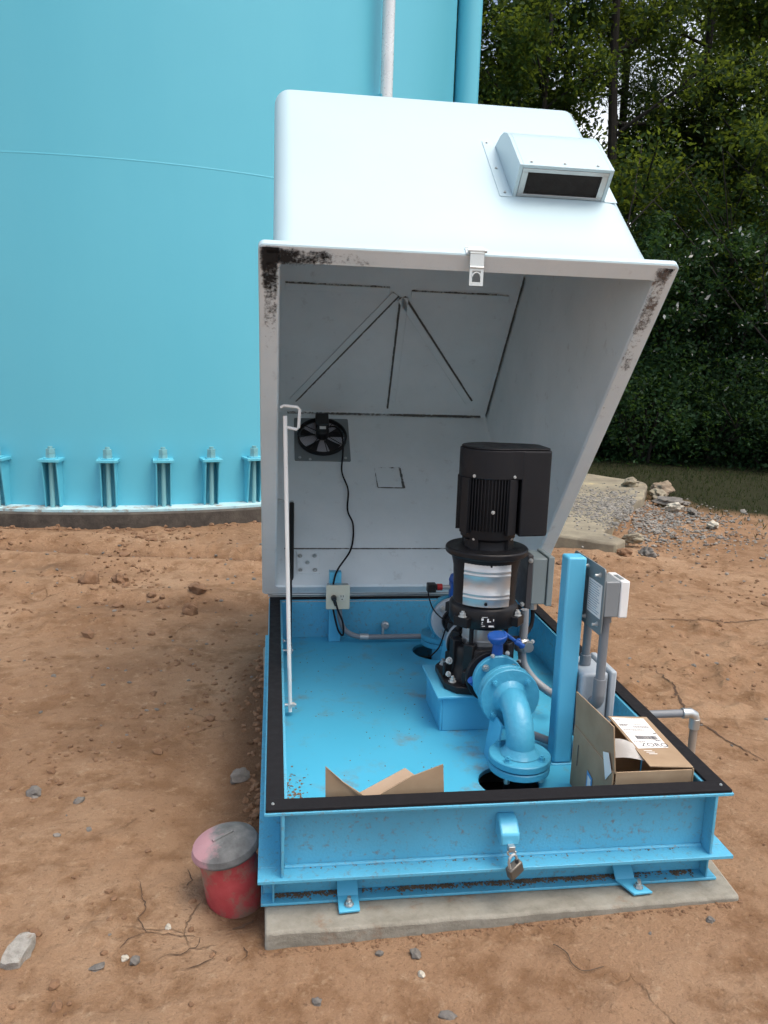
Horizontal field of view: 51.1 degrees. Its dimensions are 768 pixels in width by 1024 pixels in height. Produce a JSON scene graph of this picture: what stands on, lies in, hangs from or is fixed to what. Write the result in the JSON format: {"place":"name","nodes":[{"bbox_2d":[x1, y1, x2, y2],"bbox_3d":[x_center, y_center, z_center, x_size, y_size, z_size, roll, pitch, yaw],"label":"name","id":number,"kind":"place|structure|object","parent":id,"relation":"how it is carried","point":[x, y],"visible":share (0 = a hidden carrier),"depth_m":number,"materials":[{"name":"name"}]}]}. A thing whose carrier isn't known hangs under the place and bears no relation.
{"place":"outdoors","nodes":[
{"label":"outdoors","id":0,"kind":"place"},
{"bbox_2d":[0,423,767,1023],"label":"ground","id":1,"kind":"structure","parent":0,"point":[690,967],"depth_m":2.75,"materials":[{"name":"brown soil"}]},
{"bbox_2d":[0,932,35,969],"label":"concrete chunk","id":2,"kind":"object","parent":1,"relation":"on","point":[18,950],"visible":1,"depth_m":2.00,"materials":[{"name":"grey concrete"}]},
{"bbox_2d":[26,785,41,797],"bbox_3d":[-1.205,0.967,2.762,0.066,0.038,0.049,9,13,34],"label":"stone","id":3,"kind":"object","parent":1,"relation":"on","point":[34,791],"visible":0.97,"depth_m":2.75,"materials":[{"name":"grey stone"}]},
{"bbox_2d":[28,927,41,939],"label":"stone","id":4,"kind":"object","parent":1,"relation":"on","point":[37,932],"visible":0.59,"depth_m":2.08,"materials":[{"name":"stone"}]},
{"bbox_2d":[73,797,84,803],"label":"stone","id":5,"kind":"object","parent":1,"relation":"on","point":[77,800],"visible":1,"depth_m":2.71,"materials":[{"name":"grey stone"}]},
{"bbox_2d":[77,570,98,583],"bbox_3d":[-1.935,0.444,5.281,0.141,0.120,0.148,-5,13,-32],"label":"clay lump","id":6,"kind":"object","parent":1,"relation":"on","point":[89,577],"visible":0.83,"depth_m":5.23,"materials":[{"name":"brown soil"}]},
{"bbox_2d":[88,962,104,971],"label":"stone","id":7,"kind":"object","parent":1,"relation":"on","point":[97,967],"visible":1,"depth_m":1.98,"materials":[{"name":"grey stone"}]},
{"bbox_2d":[111,573,128,583],"bbox_3d":[-1.762,0.453,5.354,0.114,0.098,0.123,0,11,-8],"label":"clay lump","id":8,"kind":"object","parent":1,"relation":"on","point":[120,578],"visible":0.83,"depth_m":5.32,"materials":[{"name":"brown soil"}]},
{"bbox_2d":[121,955,128,961],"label":"stone","id":9,"kind":"object","parent":1,"relation":"on","point":[124,958],"visible":1,"depth_m":2.02,"materials":[{"name":"white stone"}]},
{"bbox_2d":[0,507,260,529],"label":"tank foundation","id":10,"kind":"object","parent":1,"relation":"on","point":[121,520],"visible":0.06,"depth_m":7.10,"materials":[{"name":"grey concrete"}]},
{"bbox_2d":[0,0,482,511],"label":"water tank","id":11,"kind":"object","parent":10,"relation":"on","point":[136,182],"visible":0.73,"depth_m":7.05,"materials":[{"name":"blue metal"}]},
{"bbox_2d":[130,955,139,965],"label":"stone","id":12,"kind":"object","parent":1,"relation":"on","point":[135,960],"visible":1,"depth_m":2.00,"materials":[{"name":"grey stone"}]},
{"bbox_2d":[165,923,170,929],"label":"stone","id":13,"kind":"object","parent":1,"relation":"on","point":[168,926],"visible":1,"depth_m":2.14,"materials":[{"name":"white stone"}]},
{"bbox_2d":[182,602,197,615],"bbox_3d":[-1.151,0.584,4.753,0.097,0.097,0.087,0,11,-8],"label":"clay lump","id":14,"kind":"object","parent":1,"relation":"on","point":[189,609],"visible":0.78,"depth_m":4.73,"materials":[{"name":"brown soil"}]},
{"bbox_2d":[188,581,207,593],"bbox_3d":[-1.175,0.489,5.074,0.137,0.086,0.095,8,12,27],"label":"clay lump","id":15,"kind":"object","parent":1,"relation":"on","point":[195,587],"visible":0.98,"depth_m":5.04,"materials":[{"name":"brown soil"}]},
{"bbox_2d":[191,821,260,918],"bbox_3d":[-0.433,1.129,2.301,0.229,0.467,0.191,0,11,-8],"label":"bucket","id":16,"kind":"object","parent":1,"relation":"on","point":[224,858],"visible":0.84,"depth_m":2.22,"materials":[{"name":"red metal"}]},
{"bbox_2d":[230,767,250,783],"bbox_3d":[-0.521,0.966,2.922,0.076,0.058,0.072,0,11,-8],"label":"stone","id":17,"kind":"object","parent":1,"relation":"on","point":[240,775],"visible":0.91,"depth_m":2.90,"materials":[{"name":"grey stone"}]},
{"bbox_2d":[312,997,321,1005],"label":"stone","id":18,"kind":"object","parent":1,"relation":"on","point":[316,1001],"visible":1,"depth_m":1.89,"materials":[{"name":"grey stone"}]},
{"bbox_2d":[375,950,383,956],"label":"stone","id":19,"kind":"object","parent":1,"relation":"on","point":[379,953],"visible":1,"depth_m":2.03,"materials":[{"name":"grey stone"}]},
{"bbox_2d":[0,521,767,1017],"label":"dirt clods","id":20,"kind":"object","parent":1,"relation":"on","point":[54,983],"visible":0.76,"depth_m":3.56,"materials":[{"name":"soil"}]},
{"bbox_2d":[0,543,767,935],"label":"pebbles","id":21,"kind":"object","parent":1,"relation":"on","point":[88,829],"visible":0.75,"depth_m":4.19,"materials":[{"name":"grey stone"}]},
{"bbox_2d":[410,948,420,958],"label":"stone","id":22,"kind":"object","parent":1,"relation":"on","point":[415,953],"visible":1,"depth_m":2.03,"materials":[{"name":"grey stone"}]},
{"bbox_2d":[418,970,424,977],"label":"stone","id":23,"kind":"object","parent":1,"relation":"on","point":[421,973],"visible":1,"depth_m":1.97,"materials":[{"name":"white stone"}]},
{"bbox_2d":[120,619,767,968],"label":"ground crack","id":24,"kind":"object","parent":1,"relation":"on","point":[675,693],"visible":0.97,"depth_m":2.24,"materials":[{"name":"soil"}]},
{"bbox_2d":[438,1010,457,1019],"bbox_3d":[0.148,1.176,1.873,0.046,0.018,0.023,0,11,-8],"label":"stone","id":25,"kind":"object","parent":1,"relation":"on","point":[447,1014],"visible":1,"depth_m":1.87,"materials":[{"name":"grey stone"}]},
{"bbox_2d":[454,0,538,105],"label":"pine tree","id":26,"kind":"object","parent":1,"relation":"on","point":[479,93],"visible":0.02,"depth_m":16.42,"materials":[{"name":"green plant"}]},
{"bbox_2d":[453,0,545,103],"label":"tall tree","id":27,"kind":"object","parent":1,"relation":"on","point":[486,38],"visible":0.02,"depth_m":15.14,"materials":[{"name":"green plant"}]},
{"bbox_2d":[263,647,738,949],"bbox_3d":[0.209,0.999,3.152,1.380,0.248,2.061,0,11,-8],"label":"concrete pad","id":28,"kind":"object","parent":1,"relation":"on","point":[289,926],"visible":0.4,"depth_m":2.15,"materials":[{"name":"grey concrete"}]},
{"bbox_2d":[257,90,733,913],"bbox_3d":[0.179,-0.416,3.264,1.342,2.483,2.760,0,11,-8],"label":"pump enclosure","id":29,"kind":"object","parent":28,"relation":"on","point":[441,284],"visible":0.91,"depth_m":2.97,"materials":[{"name":"blue paint"}]},
{"bbox_2d":[294,413,353,635],"bbox_3d":[-0.303,0.011,4.119,0.303,0.971,1.024,0,11,-8],"label":"exhaust fan","id":30,"kind":"object","parent":29,"relation":"on","point":[321,437],"visible":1,"depth_m":4.38,"materials":[{"name":"metal"}]},
{"bbox_2d":[326,570,349,641],"bbox_3d":[-0.222,0.450,3.780,0.110,0.339,0.116,0,11,-8],"label":"outlet post","id":31,"kind":"object","parent":29,"relation":"on","point":[339,590],"visible":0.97,"depth_m":3.73,"materials":[{"name":"blue paint"}]},
{"bbox_2d":[337,609,420,639],"bbox_3d":[0.158,0.520,3.856,0.778,0.167,0.109,1,11,-6],"label":"floor conduit","id":32,"kind":"object","parent":29,"relation":"on","point":[365,636],"visible":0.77,"depth_m":3.80,"materials":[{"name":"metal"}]},
{"bbox_2d":[325,764,443,796],"bbox_3d":[-0.005,0.795,2.229,0.326,0.260,0.130,0,11,-8],"label":"cardboard carton","id":33,"kind":"object","parent":29,"relation":"on","point":[404,781],"visible":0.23,"depth_m":2.17,"materials":[{"name":"brown cardboard"}]},
{"bbox_2d":[421,594,455,659],"bbox_3d":[0.294,0.592,3.507,0.209,0.459,0.566,0,11,-8],"label":"suction pipe","id":34,"kind":"object","parent":29,"relation":"attached to","point":[432,632],"visible":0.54,"depth_m":3.48,"materials":[{"name":"blue metal"}]},
{"bbox_2d":[426,573,452,656],"bbox_3d":[0.264,0.420,3.346,0.160,0.258,0.363,2,11,-1],"label":"pressure sensor","id":35,"kind":"object","parent":34,"relation":"attached to","point":[432,586],"visible":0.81,"depth_m":3.45,"materials":[{"name":"blue paint"}]},
{"bbox_2d":[274,647,693,899],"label":"dirt","id":36,"kind":"structure","parent":29,"relation":"on","point":[447,885],"depth_m":2.25,"materials":[{"name":"brown soil"}]},
{"bbox_2d":[435,442,551,698],"bbox_3d":[0.399,0.207,2.981,0.354,0.912,0.344,0,11,-8],"label":"vertical pump","id":37,"kind":"object","parent":29,"relation":"on","point":[503,489],"visible":0.88,"depth_m":2.87,"materials":[{"name":"black paint"}]},
{"bbox_2d":[514,549,554,638],"bbox_3d":[0.566,0.316,3.127,0.180,0.329,0.192,0,11,-8],"label":"control box","id":38,"kind":"object","parent":37,"relation":"attached to","point":[534,586],"visible":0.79,"depth_m":3.08,"materials":[{"name":"grey paint"}]},
{"bbox_2d":[472,655,550,788],"bbox_3d":[0.427,0.756,2.696,0.204,0.452,0.400,0,11,-8],"label":"discharge pipe","id":39,"kind":"object","parent":29,"relation":"attached to","point":[505,688],"visible":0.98,"depth_m":2.61,"materials":[{"name":"blue metal"}]},
{"bbox_2d":[468,631,524,686],"bbox_3d":[0.398,0.554,2.856,0.200,0.262,0.072,0,11,-8],"label":"butterfly valve","id":40,"kind":"object","parent":39,"relation":"attached to","point":[497,639],"visible":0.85,"depth_m":2.83,"materials":[{"name":"blue paint"}]},
{"bbox_2d":[505,853,523,880],"bbox_3d":[0.345,0.935,2.129,0.064,0.088,0.028,-6,13,-35],"label":"padlock","id":41,"kind":"object","parent":29,"relation":"hanging from","point":[514,868],"visible":1,"depth_m":2.12,"materials":[{"name":"metal"}]},
{"bbox_2d":[514,608,551,744],"bbox_3d":[0.591,0.598,2.935,0.177,0.400,0.384,1,11,-2],"label":"flexible conduit","id":42,"kind":"object","parent":29,"relation":"on","point":[544,688],"visible":0.67,"depth_m":3.05,"materials":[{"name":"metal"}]},
{"bbox_2d":[548,551,606,765],"bbox_3d":[0.619,0.497,2.685,0.095,0.724,0.265,0,11,-8],"label":"instrument post","id":43,"kind":"object","parent":29,"relation":"on","point":[582,588],"visible":0.99,"depth_m":2.65,"materials":[{"name":"blue metal"}]},
{"bbox_2d":[572,652,616,735],"bbox_3d":[0.698,0.639,2.756,0.116,0.263,0.183,0,11,-8],"label":"junction box","id":44,"kind":"object","parent":43,"relation":"attached to","point":[586,675],"visible":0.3,"depth_m":2.67,"materials":[{"name":"grey plastic"}]},
{"bbox_2d":[579,617,611,708],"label":"conduit risers","id":45,"kind":"object","parent":44,"relation":"attached to","point":[596,699],"visible":0.84,"depth_m":2.60,"materials":[{"name":"grey plastic"}]},
{"bbox_2d":[603,572,629,617],"bbox_3d":[0.731,0.265,2.575,0.092,0.122,0.114,0,11,-8],"label":"switch box","id":46,"kind":"object","parent":43,"relation":"attached to","point":[616,595],"visible":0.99,"depth_m":2.52,"materials":[{"name":"white plastic"}]},
{"bbox_2d":[570,692,693,786],"bbox_3d":[0.743,0.740,2.434,0.253,0.338,0.308,0,11,-8],"label":"cardboard box","id":47,"kind":"object","parent":29,"relation":"on","point":[595,761],"visible":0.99,"depth_m":2.40,"materials":[{"name":"brown cardboard"}]},
{"bbox_2d":[615,739,643,760],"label":"instruction papers","id":48,"kind":"object","parent":47,"relation":"in","point":[625,748],"visible":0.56,"depth_m":2.38,"materials":[{"name":"white paper"}]},
{"bbox_2d":[649,708,699,753],"bbox_3d":[0.996,0.875,2.982,0.354,0.306,0.040,0,11,-8],"label":"outdoor conduit","id":49,"kind":"object","parent":29,"relation":"attached to","point":[691,714],"visible":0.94,"depth_m":2.96,"materials":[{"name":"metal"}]},
{"bbox_2d":[453,0,629,193],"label":"tall tree","id":50,"kind":"object","parent":1,"relation":"on","point":[529,43],"visible":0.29,"depth_m":13.55,"materials":[{"name":"green plant"}]},
{"bbox_2d":[479,0,607,134],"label":"tall tree","id":51,"kind":"object","parent":1,"relation":"on","point":[510,2],"visible":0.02,"depth_m":16.59,"materials":[{"name":"green plant"}]},
{"bbox_2d":[553,944,603,970],"bbox_3d":[0.480,1.126,2.015,0.133,0.006,0.043,9,13,33],"label":"dry twig","id":52,"kind":"object","parent":1,"relation":"on","point":[572,963],"visible":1,"depth_m":2.00,"materials":[{"name":"brown wood"}]},
{"bbox_2d":[480,0,691,235],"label":"tall tree","id":53,"kind":"object","parent":1,"relation":"on","point":[582,16],"visible":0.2,"depth_m":14.20,"materials":[{"name":"green plant"}]},
{"bbox_2d":[555,474,646,552],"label":"old slab","id":54,"kind":"structure","parent":1,"relation":"on","point":[571,536],"depth_m":7.21,"materials":[{"name":"concrete"}]},
{"bbox_2d":[621,477,639,486],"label":"rubble rock","id":55,"kind":"object","parent":54,"relation":"on","point":[631,482],"visible":1,"depth_m":9.34,"materials":[{"name":"stone"}]},
{"bbox_2d":[597,366,651,456],"bbox_3d":[3.183,-1.706,13.299,2.620,1.914,2.588,0,11,-8],"label":"bush","id":56,"kind":"object","parent":1,"relation":"on","point":[618,424],"visible":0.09,"depth_m":12.74,"materials":[{"name":"green plant"}]},
{"bbox_2d":[617,548,632,556],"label":"rubble rock","id":57,"kind":"object","parent":1,"relation":"on","point":[628,552],"visible":0.99,"depth_m":6.31,"materials":[{"name":"stone"}]},
{"bbox_2d":[495,0,761,234],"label":"tall tree","id":58,"kind":"object","parent":1,"relation":"on","point":[650,27],"visible":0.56,"depth_m":14.20,"materials":[{"name":"green plant"}]},
{"bbox_2d":[622,532,644,543],"bbox_3d":[2.107,0.228,6.799,0.197,0.107,0.150,0,11,-8],"label":"rubble rock","id":59,"kind":"object","parent":1,"relation":"on","point":[635,538],"visible":0.96,"depth_m":6.76,"materials":[{"name":"stone"}]},
{"bbox_2d":[638,546,656,557],"bbox_3d":[2.116,0.327,6.439,0.130,0.101,0.168,0,11,-8],"label":"rubble rock","id":60,"kind":"object","parent":1,"relation":"on","point":[646,551],"visible":0.84,"depth_m":6.40,"materials":[{"name":"grey stone"}]},
{"bbox_2d":[618,244,682,423],"bbox_3d":[3.607,-3.342,14.393,3.413,4.730,3.594,-3,12,-24],"label":"understory tree","id":61,"kind":"object","parent":1,"relation":"on","point":[660,329],"depth_m":13.76,"materials":[{"name":"green plant"}]},
{"bbox_2d":[552,0,755,216],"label":"pine tree","id":62,"kind":"object","parent":1,"relation":"on","point":[623,97],"visible":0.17,"depth_m":15.49,"materials":[{"name":"green plant"}]},
{"bbox_2d":[650,488,666,498],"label":"rubble rock","id":63,"kind":"object","parent":1,"relation":"on","point":[655,492],"visible":0.73,"depth_m":9.22,"materials":[{"name":"stone"}]},
{"bbox_2d":[650,480,674,495],"bbox_3d":[3.326,-0.279,9.597,0.248,0.207,0.330,-4,12,-29],"label":"rubble rock","id":64,"kind":"object","parent":1,"relation":"on","point":[666,486],"visible":0.63,"depth_m":9.53,"materials":[{"name":"stone"}]},
{"bbox_2d":[651,496,690,505],"bbox_3d":[3.151,-0.118,8.823,0.411,0.102,0.238,7,12,26],"label":"rubble rock","id":65,"kind":"object","parent":1,"relation":"on","point":[663,500],"visible":0.75,"depth_m":8.77,"materials":[{"name":"grey stone"}]},
{"bbox_2d":[602,334,749,465],"bbox_3d":[4.188,-1.739,12.952,2.876,2.254,2.911,3,11,7],"label":"bush","id":66,"kind":"object","parent":1,"relation":"on","point":[647,416],"visible":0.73,"depth_m":12.53,"materials":[{"name":"green plant"}]},
{"bbox_2d":[613,144,740,428],"bbox_3d":[4.808,-4.058,15.787,4.823,5.664,4.029,10,14,36],"label":"understory tree","id":67,"kind":"object","parent":1,"relation":"on","point":[682,221],"visible":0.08,"depth_m":14.67,"materials":[{"name":"green plant"}]},
{"bbox_2d":[589,450,767,537],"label":"grass","id":68,"kind":"structure","parent":1,"relation":"on","point":[706,481],"depth_m":10.99,"materials":[{"name":"green plant"}]},
{"bbox_2d":[590,0,767,300],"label":"tall tree","id":69,"kind":"object","parent":1,"relation":"on","point":[661,49],"visible":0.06,"depth_m":17.84,"materials":[{"name":"green plant"}]},
{"bbox_2d":[593,435,767,472],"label":"undergrowth","id":70,"kind":"object","parent":1,"relation":"on","point":[668,460],"visible":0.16,"depth_m":12.79,"materials":[{"name":"green plant"}]},
{"bbox_2d":[599,0,767,340],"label":"pine tree","id":71,"kind":"object","parent":1,"relation":"on","point":[686,134],"visible":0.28,"depth_m":15.71,"materials":[{"name":"green plant"}]},
{"bbox_2d":[611,79,758,424],"bbox_3d":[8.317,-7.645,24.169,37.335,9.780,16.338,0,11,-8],"label":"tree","id":72,"kind":"object","parent":1,"relation":"on","point":[641,127],"visible":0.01,"depth_m":16.79,"materials":[{"name":"green plant"}]},
{"bbox_2d":[638,226,738,405],"bbox_3d":[6.394,-4.005,17.927,3.613,4.846,3.806,-7,14,-37],"label":"understory tree","id":73,"kind":"object","parent":1,"relation":"on","point":[682,284],"visible":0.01,"depth_m":17.28,"materials":[{"name":"green plant"}]},
{"bbox_2d":[687,507,696,515],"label":"rubble rock","id":74,"kind":"object","parent":1,"relation":"on","point":[691,511],"visible":0.88,"depth_m":8.23,"materials":[{"name":"grey stone"}]},
{"bbox_2d":[624,140,767,449],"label":"understory tree","id":75,"kind":"object","parent":1,"relation":"on","point":[660,245],"visible":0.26,"depth_m":13.14,"materials":[{"name":"green plant"}]},
{"bbox_2d":[630,307,767,456],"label":"bush","id":76,"kind":"object","parent":1,"relation":"on","point":[714,360],"visible":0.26,"depth_m":12.94,"materials":[{"name":"green plant"}]},
{"bbox_2d":[631,186,767,456],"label":"flowering tree","id":77,"kind":"object","parent":1,"relation":"on","point":[719,310],"visible":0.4,"depth_m":12.73,"materials":[{"name":"green plant"}]},
{"bbox_2d":[631,355,767,466],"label":"bush","id":78,"kind":"object","parent":1,"relation":"on","point":[718,439],"visible":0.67,"depth_m":12.38,"materials":[{"name":"green plant"}]},
{"bbox_2d":[635,0,767,352],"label":"tall tree","id":79,"kind":"object","parent":1,"relation":"on","point":[726,13],"visible":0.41,"depth_m":14.89,"materials":[{"name":"green plant"}]},
{"bbox_2d":[640,0,767,388],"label":"tall tree","id":80,"kind":"object","parent":1,"relation":"on","point":[751,16],"visible":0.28,"depth_m":14.44,"materials":[{"name":"green plant"}]},
{"bbox_2d":[653,36,767,455],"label":"understory tree","id":81,"kind":"object","parent":1,"relation":"on","point":[756,149],"visible":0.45,"depth_m":12.96,"materials":[{"name":"green plant"}]},
{"bbox_2d":[706,916,714,923],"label":"stone","id":82,"kind":"object","parent":1,"relation":"on","point":[710,919],"visible":1,"depth_m":2.16,"materials":[{"name":"grey stone"}]},
{"bbox_2d":[686,151,767,410],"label":"understory tree","id":83,"kind":"object","parent":1,"relation":"on","point":[740,221],"visible":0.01,"depth_m":13.60,"materials":[{"name":"green plant"}]},
{"bbox_2d":[692,349,767,467],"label":"bush","id":84,"kind":"object","parent":1,"relation":"on","point":[761,436],"visible":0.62,"depth_m":12.24,"materials":[{"name":"green plant"}]},
{"bbox_2d":[697,208,767,457],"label":"flowering tree","id":85,"kind":"object","parent":1,"relation":"on","point":[762,328],"visible":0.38,"depth_m":12.75,"materials":[{"name":"green plant"}]},
{"bbox_2d":[554,15,766,256],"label":"sky","id":86,"kind":"structure","parent":0,"point":[605,121],"depth_m":148.88,"materials":[{"name":"white"}]},
{"bbox_2d":[568,483,767,575],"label":"gravel","id":87,"kind":"structure","parent":0,"point":[610,507],"depth_m":7.80,"materials":[{"name":"grey gravel"}]},
{"bbox_2d":[665,502,684,511],"bbox_3d":[3.055,-0.047,8.446,0.155,0.126,0.162,-5,13,-31],"label":"rubble rock","id":88,"kind":"object","parent":87,"relation":"on","point":[674,507],"visible":1,"depth_m":8.41,"materials":[{"name":"stone"}]},
{"bbox_2d":[706,520,718,527],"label":"rubble rock","id":89,"kind":"object","parent":87,"relation":"on","point":[712,524],"visible":0.99,"depth_m":7.70,"materials":[{"name":"stone"}]}
]}

